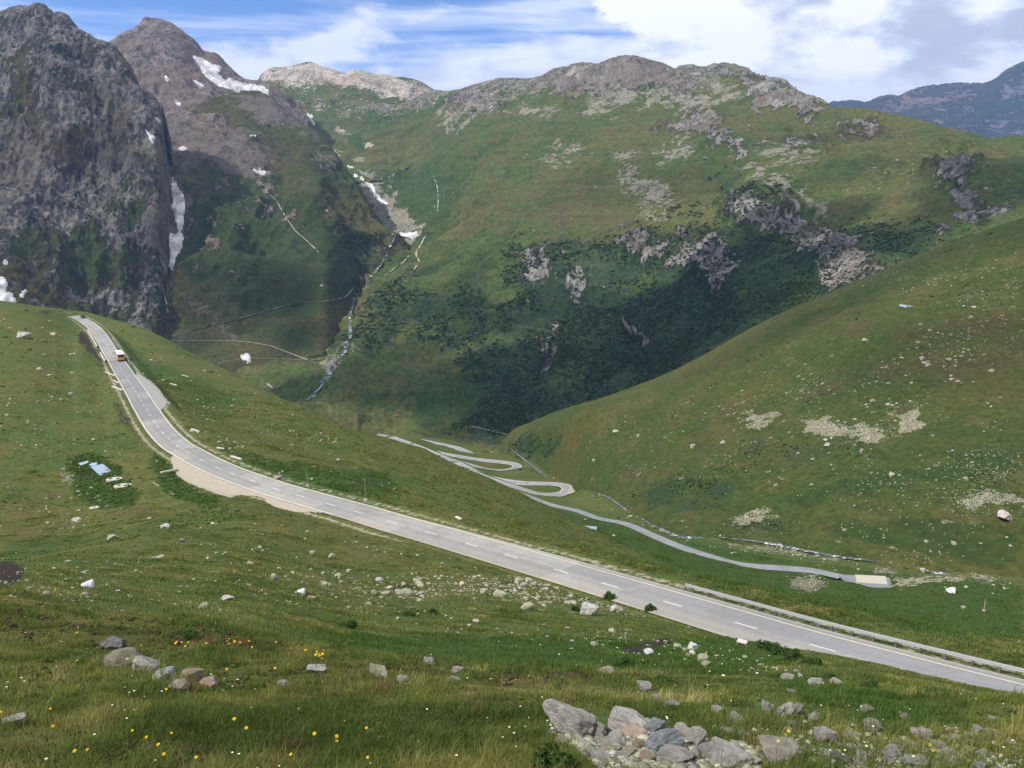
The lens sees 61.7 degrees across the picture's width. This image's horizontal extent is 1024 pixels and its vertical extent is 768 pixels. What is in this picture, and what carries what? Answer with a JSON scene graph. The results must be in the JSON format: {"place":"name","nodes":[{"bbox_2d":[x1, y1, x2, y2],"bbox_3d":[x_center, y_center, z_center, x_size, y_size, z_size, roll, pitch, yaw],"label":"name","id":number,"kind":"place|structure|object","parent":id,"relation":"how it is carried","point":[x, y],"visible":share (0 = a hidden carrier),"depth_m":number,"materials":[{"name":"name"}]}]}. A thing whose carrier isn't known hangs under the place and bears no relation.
{"place":"outdoors","nodes":[
{"label":"outdoors","id":0,"kind":"place"},
{"bbox_2d":[0,2,172,336],"bbox_3d":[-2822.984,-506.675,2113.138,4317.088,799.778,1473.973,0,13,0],"label":"crag mountain","id":1,"kind":"structure","parent":0,"point":[85,180],"depth_m":1783.34,"materials":[{"name":"stone"}]},
{"bbox_2d":[0,277,16,302],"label":"snow patch","id":2,"kind":"object","parent":1,"relation":"on","point":[6,296],"visible":0.95,"depth_m":1507.11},
{"bbox_2d":[168,177,184,270],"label":"snow patch","id":3,"kind":"object","parent":1,"relation":"on","point":[175,240],"visible":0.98,"depth_m":1848.63,"materials":[{"name":"snow"}]},
{"bbox_2d":[109,16,307,124],"bbox_3d":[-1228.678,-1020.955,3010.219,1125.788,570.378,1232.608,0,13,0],"label":"brown peak mountain","id":4,"kind":"structure","parent":0,"point":[154,52],"depth_m":2950.44,"materials":[{"name":"stone"}]},
{"bbox_2d":[193,55,268,94],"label":"snow patch","id":5,"kind":"object","parent":4,"relation":"on","point":[210,70],"visible":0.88,"depth_m":3041.04,"materials":[{"name":"snow"}]},
{"bbox_2d":[163,90,411,375],"bbox_3d":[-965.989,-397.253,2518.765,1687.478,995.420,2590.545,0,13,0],"label":"scree slope mountain","id":6,"kind":"structure","parent":0,"point":[231,203],"depth_m":1885.12,"materials":[{"name":"plant"}]},
{"bbox_2d":[241,353,250,363],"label":"snow patch","id":7,"kind":"object","parent":6,"relation":"on","point":[245,356],"visible":1,"depth_m":1588.27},
{"bbox_2d":[165,125,391,359],"bbox_3d":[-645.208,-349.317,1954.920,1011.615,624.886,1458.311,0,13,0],"label":"valley scrub","id":8,"kind":"object","parent":6,"relation":"on","point":[346,241],"visible":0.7,"depth_m":1979.81,"materials":[{"name":"green plant"}]},
{"bbox_2d":[363,238,394,280],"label":"torrent","id":9,"kind":"structure","parent":6,"relation":"on","point":[386,254],"depth_m":1994.00,"materials":[{"name":"liquid"}]},
{"bbox_2d":[258,62,433,181],"bbox_3d":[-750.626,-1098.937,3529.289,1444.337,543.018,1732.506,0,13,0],"label":"bowl ridge mountain","id":10,"kind":"structure","parent":0,"point":[325,96],"depth_m":3578.40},
{"bbox_2d":[377,434,471,452],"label":"hairpin road","id":11,"kind":"structure","parent":0,"point":[456,447],"depth_m":825.98,"materials":[{"name":"asphalt"}]},
{"bbox_2d":[388,436,521,470],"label":"hairpin road","id":12,"kind":"structure","parent":0,"point":[515,465],"depth_m":697.56,"materials":[{"name":"asphalt"}]},
{"bbox_2d":[0,301,1023,767],"bbox_3d":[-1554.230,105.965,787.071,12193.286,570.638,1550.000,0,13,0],"label":"hillside ground","id":13,"kind":"structure","parent":0,"point":[174,365],"depth_m":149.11,"materials":[{"name":"plant"}]},
{"bbox_2d":[2,712,26,726],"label":"boulder","id":14,"kind":"object","parent":13,"relation":"on","point":[22,715],"visible":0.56,"depth_m":5.92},
{"bbox_2d":[17,331,31,338],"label":"boulder","id":15,"kind":"object","parent":13,"relation":"on","point":[22,335],"visible":0.99,"depth_m":354.01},
{"bbox_2d":[81,579,94,587],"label":"boulder","id":16,"kind":"object","parent":13,"relation":"on","point":[89,583],"visible":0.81,"depth_m":27.54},
{"bbox_2d":[90,464,110,474],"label":"metal sheet","id":17,"kind":"object","parent":13,"relation":"on","point":[99,469],"visible":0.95,"depth_m":168.27,"materials":[{"name":"metal"}]},
{"bbox_2d":[99,635,125,649],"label":"boulder","id":18,"kind":"object","parent":13,"relation":"on","point":[113,642],"visible":0.84,"depth_m":9.57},
{"bbox_2d":[103,647,140,667],"bbox_3d":[-3.910,2.770,8.617,0.356,0.226,0.257,-5,11,-38],"label":"boulder","id":19,"kind":"object","parent":13,"relation":"on","point":[117,658],"visible":0.75,"depth_m":8.54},
{"bbox_2d":[132,655,160,672],"bbox_3d":[-3.570,2.727,8.340,0.253,0.188,0.155,-1,13,-6],"label":"boulder","id":20,"kind":"object","parent":13,"relation":"on","point":[148,663],"visible":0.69,"depth_m":8.29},
{"bbox_2d":[136,373,170,410],"bbox_3d":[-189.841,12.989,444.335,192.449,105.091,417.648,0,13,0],"label":"pull off","id":21,"kind":"object","parent":13,"relation":"on","point":[161,401],"visible":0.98,"depth_m":257.46,"materials":[{"name":"gravel"}]},
{"bbox_2d":[154,666,175,677],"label":"boulder","id":22,"kind":"object","parent":13,"relation":"on","point":[169,671],"visible":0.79,"depth_m":8.10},
{"bbox_2d":[168,678,188,690],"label":"boulder","id":23,"kind":"object","parent":13,"relation":"on","point":[184,682],"visible":0.81,"depth_m":7.41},
{"bbox_2d":[181,628,198,639],"bbox_3d":[-4.128,3.213,10.985,0.248,0.114,0.299,-4,13,-18],"label":"shrub","id":24,"kind":"object","parent":13,"relation":"on","point":[188,634],"visible":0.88,"depth_m":10.97,"materials":[{"name":"green plant"}]},
{"bbox_2d":[179,668,203,681],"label":"boulder","id":25,"kind":"object","parent":13,"relation":"on","point":[197,671],"visible":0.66,"depth_m":7.91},
{"bbox_2d":[200,675,217,686],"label":"boulder","id":26,"kind":"object","parent":13,"relation":"on","point":[212,681],"visible":0.81,"depth_m":7.71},
{"bbox_2d":[171,456,321,512],"bbox_3d":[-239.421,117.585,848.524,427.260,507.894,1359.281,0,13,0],"label":"lay by","id":27,"kind":"object","parent":13,"relation":"on","point":[188,473],"visible":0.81,"depth_m":153.18,"materials":[{"name":"gravel"}]},
{"bbox_2d":[306,664,326,673],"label":"boulder","id":28,"kind":"object","parent":13,"relation":"on","point":[313,668],"visible":0.89,"depth_m":8.65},
{"bbox_2d":[339,619,357,628],"bbox_3d":[-5.875,8.589,30.660,0.696,0.350,0.577,-8,15,-31],"label":"shrub","id":29,"kind":"object","parent":13,"relation":"on","point":[351,624],"visible":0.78,"depth_m":30.57,"materials":[{"name":"green plant"}]},
{"bbox_2d":[0,600,730,767],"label":"heath cushions","id":30,"kind":"object","parent":13,"relation":"on","point":[415,667],"visible":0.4,"depth_m":9.60,"materials":[{"name":"green plant"}]},
{"bbox_2d":[369,663,387,678],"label":"boulder","id":31,"kind":"object","parent":13,"relation":"on","point":[381,669],"visible":0.65,"depth_m":8.71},
{"bbox_2d":[402,609,415,616],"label":"shrub","id":32,"kind":"object","parent":13,"relation":"on","point":[408,613],"visible":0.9,"depth_m":43.77,"materials":[{"name":"green plant"}]},
{"bbox_2d":[451,665,464,673],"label":"boulder","id":33,"kind":"object","parent":13,"relation":"on","point":[457,668],"visible":0.64,"depth_m":9.71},
{"bbox_2d":[493,589,505,596],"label":"boulder","id":34,"kind":"object","parent":13,"relation":"on","point":[497,592],"visible":0.83,"depth_m":63.52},
{"bbox_2d":[0,306,1018,643],"bbox_3d":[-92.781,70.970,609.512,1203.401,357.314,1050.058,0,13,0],"label":"lush herbs","id":35,"kind":"object","parent":13,"relation":"on","point":[80,472],"visible":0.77,"depth_m":153.57,"materials":[{"name":"green plant"}]},
{"bbox_2d":[6,598,1013,765],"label":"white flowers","id":36,"kind":"object","parent":13,"relation":"on","point":[520,706],"visible":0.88,"depth_m":6.89,"materials":[{"name":"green plant"}]},
{"bbox_2d":[0,320,1022,767],"bbox_3d":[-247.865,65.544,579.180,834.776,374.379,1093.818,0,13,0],"label":"loose stones","id":37,"kind":"object","parent":13,"relation":"on","point":[702,762],"visible":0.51,"depth_m":21.69,"materials":[{"name":"stone"}]},
{"bbox_2d":[623,745,636,754],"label":"boulder","id":38,"kind":"object","parent":37,"relation":"on","point":[630,749],"visible":0.77,"depth_m":5.39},
{"bbox_2d":[632,739,644,747],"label":"boulder","id":39,"kind":"object","parent":37,"relation":"on","point":[635,743],"visible":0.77,"depth_m":5.61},
{"bbox_2d":[691,747,701,759],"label":"boulder","id":40,"kind":"object","parent":37,"relation":"on","point":[696,751],"visible":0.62,"depth_m":5.22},
{"bbox_2d":[697,742,713,756],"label":"boulder","id":41,"kind":"object","parent":37,"relation":"on","point":[706,748],"visible":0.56,"depth_m":5.36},
{"bbox_2d":[748,753,762,765],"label":"boulder","id":42,"kind":"object","parent":37,"relation":"on","point":[757,760],"visible":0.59,"depth_m":5.12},
{"bbox_2d":[0,594,1023,767],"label":"foreground grass","id":43,"kind":"structure","parent":13,"relation":"on","point":[14,652],"depth_m":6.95,"materials":[{"name":"plant"}]},
{"bbox_2d":[0,602,1023,767],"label":"herbs","id":44,"kind":"object","parent":13,"relation":"on","point":[1007,711],"visible":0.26,"depth_m":7.32,"materials":[{"name":"green plant"}]},
{"bbox_2d":[521,602,534,610],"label":"boulder","id":45,"kind":"object","parent":13,"relation":"on","point":[529,606],"visible":0.94,"depth_m":54.25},
{"bbox_2d":[531,740,575,767],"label":"shrub","id":46,"kind":"object","parent":13,"relation":"on","point":[550,752],"visible":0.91,"depth_m":4.94,"materials":[{"name":"green plant"}]},
{"bbox_2d":[542,699,597,736],"bbox_3d":[0.427,2.372,6.022,0.370,0.208,0.394,15,-7,-12],"label":"boulder","id":47,"kind":"object","parent":13,"relation":"on","point":[565,717],"visible":0.84,"depth_m":5.95,"materials":[{"name":"stone"}]},
{"bbox_2d":[142,370,1023,666],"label":"slope grass","id":48,"kind":"structure","parent":13,"relation":"on","point":[830,608],"depth_m":190.91,"materials":[{"name":"plant"}]},
{"bbox_2d":[580,602,596,615],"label":"boulder","id":49,"kind":"object","parent":13,"relation":"on","point":[587,608],"visible":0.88,"depth_m":56.14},
{"bbox_2d":[591,720,605,736],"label":"boulder","id":50,"kind":"object","parent":13,"relation":"on","point":[599,729],"visible":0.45,"depth_m":5.91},
{"bbox_2d":[588,746,610,759],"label":"boulder","id":51,"kind":"object","parent":13,"relation":"on","point":[598,753],"visible":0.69,"depth_m":5.25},
{"bbox_2d":[603,591,615,600],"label":"shrub","id":52,"kind":"object","parent":13,"relation":"on","point":[609,595],"visible":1,"depth_m":87.72,"materials":[{"name":"green plant"}]},
{"bbox_2d":[600,738,622,750],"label":"boulder","id":53,"kind":"object","parent":13,"relation":"on","point":[605,743],"visible":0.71,"depth_m":5.50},
{"bbox_2d":[605,729,625,745],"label":"boulder","id":54,"kind":"object","parent":13,"relation":"on","point":[615,734],"visible":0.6,"depth_m":5.67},
{"bbox_2d":[614,751,628,758],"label":"boulder","id":55,"kind":"object","parent":13,"relation":"on","point":[620,753],"visible":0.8,"depth_m":5.28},
{"bbox_2d":[612,656,635,666],"bbox_3d":[2.847,7.072,21.862,0.627,0.263,0.564,-1,13,-5],"label":"shrub","id":56,"kind":"object","parent":13,"relation":"on","point":[624,661],"visible":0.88,"depth_m":21.81,"materials":[{"name":"green plant"}]},
{"bbox_2d":[607,705,648,731],"bbox_3d":[0.843,2.429,6.163,0.300,0.153,0.317,12,19,10],"label":"boulder","id":57,"kind":"object","parent":13,"relation":"on","point":[620,717],"visible":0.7,"depth_m":6.10,"materials":[{"name":"stone"}]},
{"bbox_2d":[623,723,647,738],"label":"boulder","id":58,"kind":"object","parent":13,"relation":"on","point":[633,730],"visible":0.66,"depth_m":5.86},
{"bbox_2d":[636,680,652,691],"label":"boulder","id":59,"kind":"object","parent":13,"relation":"on","point":[647,686],"visible":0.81,"depth_m":9.39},
{"bbox_2d":[640,750,654,759],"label":"boulder","id":60,"kind":"object","parent":13,"relation":"on","point":[645,754],"visible":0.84,"depth_m":5.22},
{"bbox_2d":[644,603,656,611],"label":"shrub","id":61,"kind":"object","parent":13,"relation":"on","point":[650,607],"visible":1,"depth_m":83.38,"materials":[{"name":"green plant"}]},
{"bbox_2d":[646,717,665,731],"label":"boulder","id":62,"kind":"object","parent":13,"relation":"on","point":[655,724],"visible":0.81,"depth_m":6.08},
{"bbox_2d":[643,728,684,750],"bbox_3d":[0.980,2.312,5.541,0.255,0.167,0.177,-8,15,-36],"label":"boulder","id":63,"kind":"object","parent":13,"relation":"on","point":[656,740],"visible":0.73,"depth_m":5.51,"materials":[{"name":"stone"}]},
{"bbox_2d":[655,674,673,683],"bbox_3d":[1.857,3.625,10.481,0.267,0.122,0.261,0,13,-1],"label":"shrub","id":64,"kind":"object","parent":13,"relation":"on","point":[668,678],"visible":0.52,"depth_m":10.48,"materials":[{"name":"green plant"}]},
{"bbox_2d":[657,744,693,763],"bbox_3d":[0.990,2.250,5.176,0.216,0.112,0.205,-3,15,35],"label":"boulder","id":65,"kind":"object","parent":13,"relation":"on","point":[676,754],"visible":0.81,"depth_m":5.15,"materials":[{"name":"stone"}]},
{"bbox_2d":[674,722,689,736],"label":"boulder","id":66,"kind":"object","parent":13,"relation":"on","point":[682,727],"visible":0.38,"depth_m":5.95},
{"bbox_2d":[685,726,706,744],"bbox_3d":[1.218,2.335,5.682,0.128,0.130,0.108,-9,15,-35],"label":"boulder","id":67,"kind":"object","parent":13,"relation":"on","point":[696,735],"visible":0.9,"depth_m":5.66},
{"bbox_2d":[697,653,708,660],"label":"boulder","id":68,"kind":"object","parent":13,"relation":"on","point":[702,656],"visible":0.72,"depth_m":26.56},
{"bbox_2d":[711,736,729,745],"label":"boulder","id":69,"kind":"object","parent":13,"relation":"on","point":[715,740],"visible":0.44,"depth_m":5.54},
{"bbox_2d":[710,743,753,767],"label":"boulder","id":70,"kind":"object","parent":13,"relation":"on","point":[718,750],"visible":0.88,"depth_m":5.13,"materials":[{"name":"stone"}]},
{"bbox_2d":[728,711,742,721],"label":"boulder","id":71,"kind":"object","parent":13,"relation":"on","point":[734,715],"visible":0.45,"depth_m":6.42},
{"bbox_2d":[756,639,773,650],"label":"shrub","id":72,"kind":"object","parent":13,"relation":"on","point":[766,644],"visible":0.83,"depth_m":48.50,"materials":[{"name":"green plant"}]},
{"bbox_2d":[761,699,774,713],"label":"boulder","id":73,"kind":"object","parent":13,"relation":"on","point":[765,706],"visible":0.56,"depth_m":6.96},
{"bbox_2d":[768,642,789,655],"bbox_3d":[11.047,11.029,35.371,0.967,0.554,0.801,12,17,42],"label":"shrub","id":74,"kind":"object","parent":13,"relation":"on","point":[778,649],"visible":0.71,"depth_m":35.37,"materials":[{"name":"green plant"}]},
{"bbox_2d":[758,735,800,764],"bbox_3d":[1.627,2.247,5.229,0.284,0.106,0.292,-10,8,28],"label":"boulder","id":75,"kind":"object","parent":13,"relation":"on","point":[767,743],"visible":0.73,"depth_m":5.20,"materials":[{"name":"stone"}]},
{"bbox_2d":[775,702,796,718],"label":"boulder","id":76,"kind":"object","parent":13,"relation":"on","point":[793,708],"visible":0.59,"depth_m":6.72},
{"bbox_2d":[783,648,803,661],"bbox_3d":[9.349,8.969,28.431,0.761,0.467,0.686,0,13,2],"label":"shrub","id":77,"kind":"object","parent":13,"relation":"on","point":[794,654],"visible":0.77,"depth_m":28.36,"materials":[{"name":"green plant"}]},
{"bbox_2d":[795,702,803,714],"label":"boulder","id":78,"kind":"object","parent":13,"relation":"on","point":[800,708],"visible":0.54,"depth_m":7.07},
{"bbox_2d":[800,656,823,665],"bbox_3d":[9.292,8.628,26.648,0.587,0.341,0.690,-10,16,-37],"label":"shrub","id":79,"kind":"object","parent":13,"relation":"on","point":[811,661],"visible":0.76,"depth_m":26.57,"materials":[{"name":"green plant"}]},
{"bbox_2d":[808,711,819,722],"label":"boulder","id":80,"kind":"object","parent":13,"relation":"on","point":[811,715],"visible":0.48,"depth_m":6.56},
{"bbox_2d":[807,677,823,684],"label":"boulder","id":81,"kind":"object","parent":13,"relation":"on","point":[814,681],"visible":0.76,"depth_m":11.78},
{"bbox_2d":[814,726,838,741],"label":"boulder","id":82,"kind":"object","parent":13,"relation":"on","point":[822,733],"visible":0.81,"depth_m":5.79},
{"bbox_2d":[828,749,850,763],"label":"boulder","id":83,"kind":"object","parent":13,"relation":"on","point":[836,753],"visible":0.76,"depth_m":5.15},
{"bbox_2d":[685,583,1023,672],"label":"guardrail","id":84,"kind":"object","parent":13,"relation":"on","point":[943,651],"visible":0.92,"depth_m":71.25,"materials":[{"name":"metal"}]},
{"bbox_2d":[859,704,875,712],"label":"boulder","id":85,"kind":"object","parent":13,"relation":"on","point":[865,707],"visible":0.77,"depth_m":7.57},
{"bbox_2d":[859,679,880,688],"bbox_3d":[4.782,4.031,11.443,0.258,0.107,0.312,2,13,10],"label":"shrub","id":86,"kind":"object","parent":13,"relation":"on","point":[871,684],"visible":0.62,"depth_m":11.47,"materials":[{"name":"green plant"}]},
{"bbox_2d":[863,717,883,727],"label":"boulder","id":87,"kind":"object","parent":13,"relation":"on","point":[868,721],"visible":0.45,"depth_m":6.29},
{"bbox_2d":[881,743,903,757],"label":"boulder","id":88,"kind":"object","parent":13,"relation":"on","point":[893,750],"visible":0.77,"depth_m":5.16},
{"bbox_2d":[903,754,928,766],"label":"boulder","id":89,"kind":"object","parent":13,"relation":"on","point":[909,758],"visible":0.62,"depth_m":5.01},
{"bbox_2d":[910,727,932,739],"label":"boulder","id":90,"kind":"object","parent":13,"relation":"on","point":[921,730],"visible":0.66,"depth_m":5.81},
{"bbox_2d":[972,761,986,767],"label":"stone","id":91,"kind":"object","parent":13,"relation":"on","point":[979,764],"visible":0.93,"depth_m":4.91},
{"bbox_2d":[453,462,570,495],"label":"hairpin road","id":92,"kind":"structure","parent":0,"point":[565,488],"depth_m":543.80,"materials":[{"name":"asphalt"}]},
{"bbox_2d":[0,0,1023,102],"label":"sky","id":93,"kind":"structure","parent":0,"point":[829,50],"materials":[{"name":"blue"}]},
{"bbox_2d":[70,315,1023,693],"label":"road","id":94,"kind":"structure","parent":0,"point":[698,613],"depth_m":98.03,"materials":[{"name":"asphalt"}]},
{"bbox_2d":[114,350,124,360],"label":"post bus","id":95,"kind":"object","parent":94,"relation":"on","point":[119,355],"visible":1,"depth_m":327.21,"materials":[{"name":"yellow paint"}]},
{"bbox_2d":[83,322,330,513],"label":"road edge line","id":96,"kind":"object","parent":94,"relation":"on","point":[176,431],"visible":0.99,"depth_m":206.54,"materials":[{"name":"white paint"}]},
{"bbox_2d":[98,332,903,669],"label":"road centre line","id":97,"kind":"object","parent":94,"relation":"on","point":[512,556],"visible":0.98,"depth_m":104.53,"materials":[{"name":"white paint"}]},
{"bbox_2d":[178,433,1023,684],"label":"road edge line","id":98,"kind":"object","parent":94,"relation":"on","point":[650,584],"visible":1,"depth_m":87.18,"materials":[{"name":"beige paint"}]},
{"bbox_2d":[237,55,1023,450],"bbox_3d":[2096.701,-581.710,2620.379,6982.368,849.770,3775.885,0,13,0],"label":"valley mountain","id":99,"kind":"structure","parent":0,"point":[589,153],"depth_m":1624.17,"materials":[{"name":"plant"}]},
{"bbox_2d":[307,293,357,400],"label":"torrent","id":100,"kind":"structure","parent":99,"relation":"on","point":[331,370],"depth_m":1513.51,"materials":[{"name":"liquid"}]},
{"bbox_2d":[365,182,387,204],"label":"snow patch","id":101,"kind":"object","parent":99,"relation":"on","point":[372,189],"visible":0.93,"depth_m":2632.23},
{"bbox_2d":[399,231,417,238],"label":"snow patch","id":102,"kind":"object","parent":99,"relation":"on","point":[411,235],"visible":0.96,"depth_m":2188.17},
{"bbox_2d":[341,145,991,434],"bbox_3d":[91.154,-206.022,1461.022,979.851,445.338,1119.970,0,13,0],"label":"alder scrub","id":103,"kind":"object","parent":99,"relation":"on","point":[648,367],"visible":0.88,"depth_m":1338.95,"materials":[{"name":"green plant"}]},
{"bbox_2d":[640,517,702,538],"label":"brook","id":104,"kind":"structure","parent":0,"point":[665,531],"depth_m":333.78,"materials":[{"name":"liquid"}]},
{"bbox_2d":[523,493,843,578],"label":"valley lane","id":105,"kind":"structure","parent":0,"point":[711,556],"depth_m":295.61,"materials":[{"name":"asphalt"}]},
{"bbox_2d":[499,217,1023,577],"bbox_3d":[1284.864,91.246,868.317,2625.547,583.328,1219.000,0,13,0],"label":"hill ground","id":106,"kind":"structure","parent":0,"point":[828,340],"depth_m":415.87,"materials":[{"name":"plant"}]},
{"bbox_2d":[514,451,546,477],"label":"brook","id":107,"kind":"structure","parent":106,"relation":"on","point":[533,466],"depth_m":691.63,"materials":[{"name":"liquid"}]},
{"bbox_2d":[507,233,1020,570],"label":"hill scrub","id":108,"kind":"object","parent":106,"relation":"on","point":[699,485],"visible":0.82,"depth_m":395.83,"materials":[{"name":"green plant"}]},
{"bbox_2d":[721,537,877,561],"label":"brook","id":109,"kind":"structure","parent":106,"relation":"on","point":[781,545],"depth_m":305.71,"materials":[{"name":"liquid"}]},
{"bbox_2d":[580,267,1023,569],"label":"hillside stones","id":110,"kind":"object","parent":106,"relation":"on","point":[817,424],"visible":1,"depth_m":375.16,"materials":[{"name":"stone"}]},
{"bbox_2d":[997,509,1011,520],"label":"boulder","id":111,"kind":"object","parent":106,"relation":"on","point":[1004,514],"visible":1,"depth_m":290.44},
{"bbox_2d":[839,575,892,587],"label":"turning place","id":112,"kind":"structure","parent":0,"point":[848,578],"depth_m":258.34,"materials":[{"name":"concrete"}]},
{"bbox_2d":[855,575,887,584],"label":"concrete slab","id":113,"kind":"structure","parent":112,"relation":"on","point":[870,579],"depth_m":260.80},
{"bbox_2d":[829,61,1023,137],"bbox_3d":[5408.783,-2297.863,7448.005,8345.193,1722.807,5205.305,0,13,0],"label":"mountain","id":114,"kind":"structure","parent":0,"point":[993,108],"depth_m":7808.43,"materials":[{"name":"stone"}]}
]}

